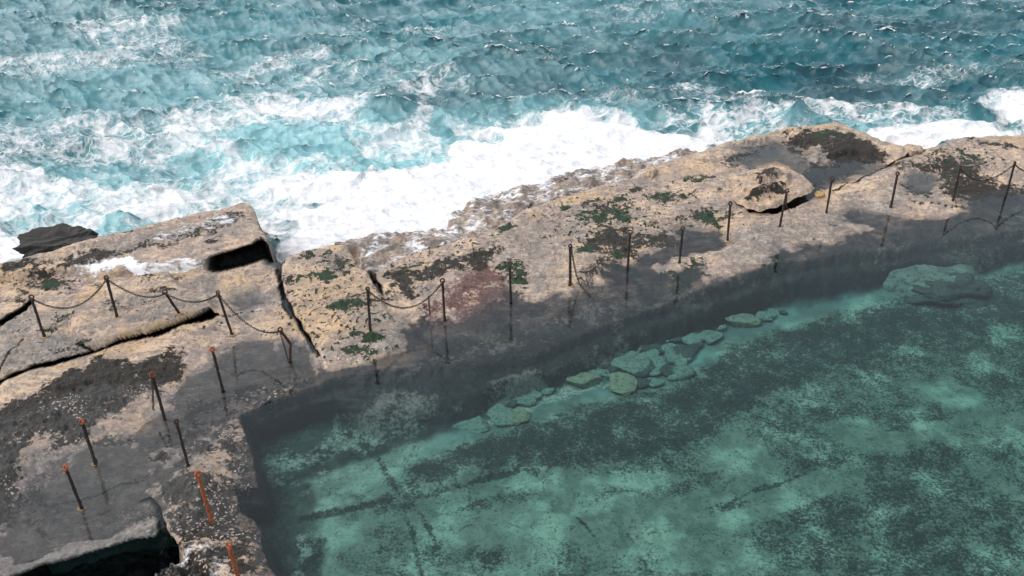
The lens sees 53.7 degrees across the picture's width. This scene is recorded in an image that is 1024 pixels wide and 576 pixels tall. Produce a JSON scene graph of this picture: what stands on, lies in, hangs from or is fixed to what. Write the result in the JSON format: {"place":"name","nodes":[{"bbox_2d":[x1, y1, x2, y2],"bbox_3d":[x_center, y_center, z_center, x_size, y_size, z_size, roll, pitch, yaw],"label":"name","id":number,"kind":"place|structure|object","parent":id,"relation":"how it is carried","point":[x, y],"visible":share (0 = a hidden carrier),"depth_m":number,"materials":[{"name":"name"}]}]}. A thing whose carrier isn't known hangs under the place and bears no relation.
{"place":"outdoors","nodes":[
{"label":"outdoors","id":0,"kind":"place"},
{"bbox_2d":[0,256,326,575],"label":"rock slab","id":1,"kind":"object","parent":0,"point":[144,513],"visible":0.99,"depth_m":17.80,"materials":[{"name":"stone"}]},
{"bbox_2d":[63,464,86,511],"bbox_3d":[-7.066,3.256,16.310,0.160,1.147,0.144,11,35,17],"label":"iron post","id":2,"kind":"object","parent":1,"relation":"on","point":[80,508],"visible":1,"depth_m":16.27,"materials":[{"name":"metal"}]},
{"bbox_2d":[79,418,99,466],"bbox_3d":[-7.186,2.664,17.169,0.168,1.169,0.124,-1,33,0],"label":"iron post","id":3,"kind":"object","parent":1,"relation":"on","point":[93,464],"visible":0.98,"depth_m":17.11,"materials":[{"name":"metal"}]},
{"bbox_2d":[79,422,97,465],"bbox_3d":[-7.150,2.644,17.090,0.118,0.958,0.053,9,35,15],"label":"chain","id":4,"kind":"object","parent":3,"relation":"hanging from","point":[91,448],"visible":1,"depth_m":17.09,"materials":[{"name":"metal"}]},
{"bbox_2d":[0,264,217,380],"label":"rock slab","id":5,"kind":"object","parent":1,"relation":"on","point":[91,324],"visible":0.92,"depth_m":20.80,"materials":[{"name":"stone"}]},
{"bbox_2d":[28,294,48,337],"bbox_3d":[-9.366,0.602,19.985,0.179,1.150,0.127,-1,33,0],"label":"iron post","id":6,"kind":"object","parent":5,"relation":"on","point":[44,335],"visible":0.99,"depth_m":19.93,"materials":[{"name":"metal"}]},
{"bbox_2d":[30,278,106,308],"bbox_3d":[-8.690,0.162,19.950,1.474,0.539,0.040,-12,35,-16],"label":"chain","id":7,"kind":"object","parent":6,"relation":"hanging from","point":[90,297],"visible":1,"depth_m":20.04,"materials":[{"name":"metal"}]},
{"bbox_2d":[103,275,120,318],"bbox_3d":[-8.027,0.216,20.305,0.159,1.140,0.129,-1,33,0],"label":"iron post","id":8,"kind":"object","parent":5,"relation":"on","point":[111,297],"visible":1,"depth_m":20.25,"materials":[{"name":"metal"}]},
{"bbox_2d":[105,278,166,297],"bbox_3d":[-7.475,-0.001,20.125,1.156,0.488,0.040,-1,33,1],"label":"chain","id":9,"kind":"object","parent":8,"relation":"hanging from","point":[133,293],"visible":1,"depth_m":20.19,"materials":[{"name":"metal"}]},
{"bbox_2d":[162,289,182,314],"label":"iron post","id":10,"kind":"object","parent":5,"relation":"on","point":[177,312],"visible":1,"depth_m":20.41,"materials":[{"name":"metal"}]},
{"bbox_2d":[0,203,276,283],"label":"rock block","id":11,"kind":"object","parent":1,"relation":"on","point":[234,235],"visible":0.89,"depth_m":22.84,"materials":[{"name":"stone"}]},
{"bbox_2d":[149,371,166,420],"bbox_3d":[-6.322,1.983,18.091,0.110,1.215,0.080,-17,37,-23],"label":"iron post","id":12,"kind":"object","parent":1,"relation":"on","point":[159,399],"visible":0.99,"depth_m":18.04,"materials":[{"name":"brown metal"}]},
{"bbox_2d":[151,375,154,410],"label":"chain","id":13,"kind":"object","parent":12,"relation":"hanging from","point":[153,404],"visible":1,"depth_m":17.97,"materials":[{"name":"metal"}]},
{"bbox_2d":[173,418,189,466],"bbox_3d":[-5.540,2.660,16.996,0.074,1.184,0.103,14,36,21],"label":"iron post","id":14,"kind":"object","parent":1,"relation":"on","point":[181,441],"visible":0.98,"depth_m":16.92,"materials":[{"name":"black metal"}]},
{"bbox_2d":[194,471,214,523],"bbox_3d":[-4.803,3.326,15.822,0.130,1.225,0.089,-1,33,0],"label":"iron post","id":15,"kind":"object","parent":1,"relation":"on","point":[204,497],"visible":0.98,"depth_m":15.73,"materials":[{"name":"brown metal"}]},
{"bbox_2d":[209,347,224,392],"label":"iron post","id":16,"kind":"object","parent":1,"relation":"on","point":[217,369],"visible":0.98,"depth_m":18.68,"materials":[{"name":"black metal"}]},
{"bbox_2d":[216,290,235,336],"bbox_3d":[-5.700,0.550,20.177,0.232,1.212,0.121,-11,35,-14],"label":"iron post","id":17,"kind":"object","parent":1,"relation":"on","point":[226,318],"visible":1,"depth_m":20.15,"materials":[{"name":"metal"}]},
{"bbox_2d":[163,292,217,302],"bbox_3d":[-6.356,0.165,20.068,1.254,0.329,0.040,7,34,12],"label":"chain","id":18,"kind":"object","parent":17,"relation":"hanging from","point":[210,298],"visible":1,"depth_m":20.14,"materials":[{"name":"metal"}]},
{"bbox_2d":[217,292,281,333],"bbox_3d":[-5.097,0.556,19.641,1.670,0.548,0.040,19,38,27],"label":"chain","id":19,"kind":"object","parent":17,"relation":"hanging from","point":[240,318],"visible":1,"depth_m":19.82,"materials":[{"name":"metal"}]},
{"bbox_2d":[226,541,239,575],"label":"iron post","id":20,"kind":"object","parent":1,"relation":"on","point":[232,558],"visible":1,"depth_m":14.50,"materials":[{"name":"brown metal"}]},
{"bbox_2d":[277,327,291,362],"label":"iron post","id":21,"kind":"object","parent":1,"relation":"on","point":[290,345],"visible":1,"depth_m":19.51,"materials":[{"name":"brown metal"}]},
{"bbox_2d":[279,330,289,363],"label":"chain","id":22,"kind":"object","parent":21,"relation":"hanging from","point":[281,336],"visible":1,"depth_m":19.43,"materials":[{"name":"metal"}]},
{"bbox_2d":[0,0,1023,263],"bbox_3d":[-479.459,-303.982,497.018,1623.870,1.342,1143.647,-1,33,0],"label":"sea","id":23,"kind":"structure","parent":0,"point":[298,126],"depth_m":33.33,"materials":[{"name":"liquid"}]},
{"bbox_2d":[12,223,99,257],"bbox_3d":[-10.901,-0.916,24.975,2.457,1.117,1.306,-14,35,-18],"label":"rock","id":24,"kind":"object","parent":23,"relation":"in","point":[43,239],"visible":0.41,"depth_m":24.60,"materials":[{"name":"grey stone"}]},
{"bbox_2d":[190,122,1023,566],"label":"rock shelf","id":25,"kind":"object","parent":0,"point":[532,232],"visible":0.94,"depth_m":23.27,"materials":[{"name":"stone"}]},
{"bbox_2d":[279,245,404,373],"bbox_3d":[-3.772,0.836,22.189,2.149,2.285,5.444,-10,34,-13],"label":"rock block","id":26,"kind":"object","parent":25,"relation":"on","point":[325,292],"visible":0.97,"depth_m":20.89,"materials":[{"name":"stone"}]},
{"bbox_2d":[365,286,374,331],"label":"iron post","id":27,"kind":"object","parent":26,"relation":"on","point":[369,318],"visible":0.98,"depth_m":20.02,"materials":[{"name":"metal"}]},
{"bbox_2d":[366,280,443,308],"bbox_3d":[-2.100,0.140,20.105,1.570,0.654,0.040,-12,35,-16],"label":"chain","id":28,"kind":"object","parent":27,"relation":"hanging from","point":[384,302],"visible":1,"depth_m":20.24,"materials":[{"name":"metal"}]},
{"bbox_2d":[440,278,446,321],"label":"iron post","id":29,"kind":"object","parent":25,"relation":"on","point":[443,302],"visible":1,"depth_m":20.45,"materials":[{"name":"brown metal"}]},
{"bbox_2d":[507,262,511,303],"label":"iron post","id":30,"kind":"object","parent":25,"relation":"on","point":[510,289],"visible":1,"depth_m":21.08,"materials":[{"name":"brown metal"}]},
{"bbox_2d":[567,244,573,287],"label":"iron post","id":31,"kind":"object","parent":25,"relation":"on","point":[570,285],"visible":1,"depth_m":21.49,"materials":[{"name":"metal"}]},
{"bbox_2d":[569,249,571,283],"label":"chain","id":32,"kind":"object","parent":31,"relation":"hanging from","point":[570,268],"visible":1,"depth_m":21.49,"materials":[{"name":"metal"}]},
{"bbox_2d":[570,246,590,294],"bbox_3d":[1.503,-0.397,21.404,0.558,1.035,0.190,23,40,31],"label":"chain","id":33,"kind":"object","parent":31,"relation":"hanging from","point":[576,275],"visible":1,"depth_m":21.53,"materials":[{"name":"metal"}]},
{"bbox_2d":[626,230,631,269],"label":"iron post","id":34,"kind":"object","parent":25,"relation":"on","point":[628,254],"visible":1,"depth_m":22.05,"materials":[{"name":"brown metal"}]},
{"bbox_2d":[646,164,656,178],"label":"stone","id":35,"kind":"object","parent":25,"relation":"on","point":[651,170],"visible":1,"depth_m":25.90,"materials":[{"name":"stone"}]},
{"bbox_2d":[678,226,684,263],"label":"iron post","id":36,"kind":"object","parent":25,"relation":"on","point":[680,247],"visible":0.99,"depth_m":22.14,"materials":[{"name":"brown metal"}]},
{"bbox_2d":[724,201,732,241],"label":"iron post","id":37,"kind":"object","parent":25,"relation":"on","point":[728,225],"visible":1,"depth_m":22.99,"materials":[{"name":"metal"}]},
{"bbox_2d":[731,166,814,211],"bbox_3d":[6.387,-2.448,24.975,2.488,0.716,1.636,-20,38,-26],"label":"boulder","id":38,"kind":"object","parent":25,"relation":"on","point":[762,190],"visible":0.97,"depth_m":24.56,"materials":[{"name":"stone"}]},
{"bbox_2d":[778,188,788,226],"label":"iron post","id":39,"kind":"object","parent":25,"relation":"on","point":[782,211],"visible":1,"depth_m":23.26,"materials":[{"name":"metal"}]},
{"bbox_2d":[815,191,824,197],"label":"stone","id":40,"kind":"object","parent":25,"relation":"on","point":[819,194],"visible":1,"depth_m":24.69,"materials":[{"name":"stone"}]},
{"bbox_2d":[825,176,834,213],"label":"iron post","id":41,"kind":"object","parent":25,"relation":"on","point":[829,194],"visible":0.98,"depth_m":23.86,"materials":[{"name":"metal"}]},
{"bbox_2d":[903,144,922,156],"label":"stone","id":42,"kind":"object","parent":25,"relation":"on","point":[912,149],"visible":0.94,"depth_m":26.73,"materials":[{"name":"stone"}]},
{"bbox_2d":[236,229,1023,575],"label":"pool floor","id":43,"kind":"structure","parent":0,"point":[848,415],"depth_m":18.58,"materials":[{"name":"stone"}]},
{"bbox_2d":[452,415,489,432],"bbox_3d":[-0.862,2.566,19.296,0.880,0.094,0.725,-1,33,0],"label":"submerged stone","id":44,"kind":"object","parent":43,"relation":"on","point":[478,424],"visible":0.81,"depth_m":19.17,"materials":[{"name":"teal stone"}]},
{"bbox_2d":[486,403,513,426],"bbox_3d":[-0.196,2.428,19.491,0.579,0.113,0.807,-18,37,-24],"label":"submerged stone","id":45,"kind":"object","parent":43,"relation":"on","point":[497,413],"visible":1,"depth_m":19.41,"materials":[{"name":"teal stone"}]},
{"bbox_2d":[505,400,517,407],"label":"submerged stone","id":46,"kind":"object","parent":43,"relation":"on","point":[512,403],"visible":1,"depth_m":19.66,"materials":[{"name":"stone"}]},
{"bbox_2d":[506,407,531,425],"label":"submerged stone","id":47,"kind":"object","parent":43,"relation":"on","point":[517,416],"visible":1,"depth_m":19.32,"materials":[{"name":"green stone"}]},
{"bbox_2d":[516,394,535,406],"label":"submerged stone","id":48,"kind":"object","parent":43,"relation":"on","point":[529,400],"visible":1,"depth_m":19.71,"materials":[{"name":"stone"}]},
{"bbox_2d":[531,391,541,401],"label":"submerged stone","id":49,"kind":"object","parent":43,"relation":"on","point":[537,395],"visible":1,"depth_m":19.85,"materials":[{"name":"stone"}]},
{"bbox_2d":[541,388,554,394],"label":"submerged stone","id":50,"kind":"object","parent":43,"relation":"on","point":[546,391],"visible":1,"depth_m":19.97,"materials":[{"name":"stone"}]},
{"bbox_2d":[566,372,601,388],"bbox_3d":[1.433,1.871,20.270,0.722,0.242,0.384,-11,35,-15],"label":"submerged stone","id":51,"kind":"object","parent":43,"relation":"on","point":[585,380],"visible":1,"depth_m":20.17,"materials":[{"name":"stone"}]},
{"bbox_2d":[589,368,609,379],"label":"submerged stone","id":52,"kind":"object","parent":43,"relation":"on","point":[602,373],"visible":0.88,"depth_m":20.38,"materials":[{"name":"stone"}]},
{"bbox_2d":[605,365,617,373],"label":"submerged stone","id":53,"kind":"object","parent":43,"relation":"on","point":[611,369],"visible":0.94,"depth_m":20.48,"materials":[{"name":"stone"}]},
{"bbox_2d":[609,372,637,396],"bbox_3d":[2.213,1.940,20.155,0.588,0.191,0.742,-1,33,0],"label":"submerged stone","id":54,"kind":"object","parent":43,"relation":"on","point":[623,384],"visible":1,"depth_m":20.07,"materials":[{"name":"stone"}]},
{"bbox_2d":[611,350,649,373],"bbox_3d":[2.430,1.543,20.744,0.834,0.224,0.759,27,42,35],"label":"submerged stone","id":55,"kind":"object","parent":43,"relation":"on","point":[632,362],"visible":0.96,"depth_m":20.61,"materials":[{"name":"stone"}]},
{"bbox_2d":[629,360,655,377],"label":"submerged stone","id":56,"kind":"object","parent":43,"relation":"on","point":[645,372],"visible":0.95,"depth_m":20.36,"materials":[{"name":"stone"}]},
{"bbox_2d":[636,378,650,388],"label":"submerged stone","id":57,"kind":"object","parent":43,"relation":"on","point":[643,383],"visible":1,"depth_m":20.11,"materials":[{"name":"stone"}]},
{"bbox_2d":[642,349,659,360],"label":"submerged stone","id":58,"kind":"object","parent":43,"relation":"on","point":[651,354],"visible":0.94,"depth_m":20.90,"materials":[{"name":"stone"}]},
{"bbox_2d":[641,343,660,351],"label":"submerged stone","id":59,"kind":"object","parent":43,"relation":"on","point":[645,348],"visible":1,"depth_m":21.08,"materials":[{"name":"stone"}]},
{"bbox_2d":[649,368,661,376],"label":"submerged stone","id":60,"kind":"object","parent":43,"relation":"on","point":[655,372],"visible":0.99,"depth_m":20.36,"materials":[{"name":"stone"}]},
{"bbox_2d":[647,377,664,387],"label":"submerged stone","id":61,"kind":"object","parent":43,"relation":"on","point":[655,382],"visible":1,"depth_m":20.12,"materials":[{"name":"stone"}]},
{"bbox_2d":[652,356,665,367],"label":"submerged stone","id":62,"kind":"object","parent":43,"relation":"on","point":[659,361],"visible":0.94,"depth_m":20.66,"materials":[{"name":"stone"}]},
{"bbox_2d":[659,364,672,377],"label":"submerged stone","id":63,"kind":"object","parent":43,"relation":"on","point":[666,370],"visible":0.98,"depth_m":20.40,"materials":[{"name":"stone"}]},
{"bbox_2d":[661,343,676,350],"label":"submerged stone","id":64,"kind":"object","parent":43,"relation":"on","point":[665,347],"visible":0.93,"depth_m":21.09,"materials":[{"name":"stone"}]},
{"bbox_2d":[666,357,674,363],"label":"submerged stone","id":65,"kind":"object","parent":43,"relation":"on","point":[670,360],"visible":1,"depth_m":20.70,"materials":[{"name":"stone"}]},
{"bbox_2d":[667,374,677,381],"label":"submerged stone","id":66,"kind":"object","parent":43,"relation":"on","point":[672,378],"visible":1,"depth_m":20.25,"materials":[{"name":"stone"}]},
{"bbox_2d":[664,347,682,359],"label":"submerged stone","id":67,"kind":"object","parent":43,"relation":"on","point":[669,353],"visible":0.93,"depth_m":20.84,"materials":[{"name":"stone"}]},
{"bbox_2d":[670,336,683,343],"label":"submerged stone","id":68,"kind":"object","parent":43,"relation":"on","point":[675,340],"visible":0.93,"depth_m":21.28,"materials":[{"name":"stone"}]},
{"bbox_2d":[673,357,687,366],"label":"submerged stone","id":69,"kind":"object","parent":43,"relation":"on","point":[680,361],"visible":0.82,"depth_m":20.64,"materials":[{"name":"stone"}]},
{"bbox_2d":[672,365,695,380],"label":"submerged stone","id":70,"kind":"object","parent":43,"relation":"on","point":[682,373],"visible":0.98,"depth_m":20.34,"materials":[{"name":"stone"}]},
{"bbox_2d":[673,345,694,357],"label":"submerged stone","id":71,"kind":"object","parent":43,"relation":"on","point":[686,351],"visible":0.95,"depth_m":20.93,"materials":[{"name":"stone"}]},
{"bbox_2d":[682,333,701,344],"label":"submerged stone","id":72,"kind":"object","parent":43,"relation":"on","point":[691,338],"visible":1,"depth_m":21.29,"materials":[{"name":"stone"}]},
{"bbox_2d":[689,343,698,353],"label":"submerged stone","id":73,"kind":"object","parent":43,"relation":"on","point":[695,347],"visible":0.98,"depth_m":21.06,"materials":[{"name":"stone"}]},
{"bbox_2d":[697,341,703,348],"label":"submerged stone","id":74,"kind":"object","parent":43,"relation":"on","point":[700,344],"visible":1,"depth_m":21.16,"materials":[{"name":"stone"}]},
{"bbox_2d":[697,333,705,341],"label":"submerged stone","id":75,"kind":"object","parent":43,"relation":"on","point":[702,336],"visible":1,"depth_m":21.39,"materials":[{"name":"stone"}]},
{"bbox_2d":[705,331,722,344],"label":"submerged stone","id":76,"kind":"object","parent":43,"relation":"on","point":[711,337],"visible":1,"depth_m":21.36,"materials":[{"name":"stone"}]},
{"bbox_2d":[717,325,726,330],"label":"submerged stone","id":77,"kind":"object","parent":43,"relation":"on","point":[721,327],"visible":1,"depth_m":21.65,"materials":[{"name":"stone"}]},
{"bbox_2d":[725,313,761,327],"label":"submerged stone","id":78,"kind":"object","parent":43,"relation":"on","point":[744,320],"visible":0.98,"depth_m":21.78,"materials":[{"name":"stone"}]},
{"bbox_2d":[755,311,772,321],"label":"submerged stone","id":79,"kind":"object","parent":43,"relation":"on","point":[762,315],"visible":0.96,"depth_m":21.97,"materials":[{"name":"stone"}]},
{"bbox_2d":[768,308,775,318],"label":"submerged stone","id":80,"kind":"object","parent":43,"relation":"on","point":[772,311],"visible":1,"depth_m":22.07,"materials":[{"name":"teal stone"}]},
{"bbox_2d":[778,310,787,314],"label":"submerged stone","id":81,"kind":"object","parent":43,"relation":"on","point":[784,312],"visible":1,"depth_m":22.12,"materials":[{"name":"stone"}]},
{"bbox_2d":[883,264,992,308],"bbox_3d":[9.532,-0.142,23.316,2.619,0.862,2.602,-1,33,0],"label":"submerged boulder","id":82,"kind":"object","parent":43,"relation":"on","point":[962,285],"visible":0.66,"depth_m":22.62,"materials":[{"name":"stone"}]},
{"bbox_2d":[824,135,1023,222],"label":"rock slab","id":83,"kind":"object","parent":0,"point":[926,182],"visible":0.94,"depth_m":25.23,"materials":[{"name":"stone"}]},
{"bbox_2d":[889,171,899,207],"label":"iron post","id":84,"kind":"object","parent":83,"relation":"on","point":[894,188],"visible":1,"depth_m":24.09,"materials":[{"name":"metal"}]},
{"bbox_2d":[951,165,961,201],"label":"iron post","id":85,"kind":"object","parent":83,"relation":"on","point":[953,197],"visible":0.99,"depth_m":24.35,"materials":[{"name":"brown metal"}]},
{"bbox_2d":[960,163,1015,180],"bbox_3d":[11.420,-2.783,24.364,1.505,0.455,0.040,-7,34,-9],"label":"chain","id":86,"kind":"object","parent":85,"relation":"hanging from","point":[985,179],"visible":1,"depth_m":24.43,"materials":[{"name":"metal"}]},
{"bbox_2d":[1005,161,1015,197],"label":"iron post","id":87,"kind":"object","parent":83,"relation":"on","point":[1010,178],"visible":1,"depth_m":24.61,"materials":[{"name":"metal"}]}
]}

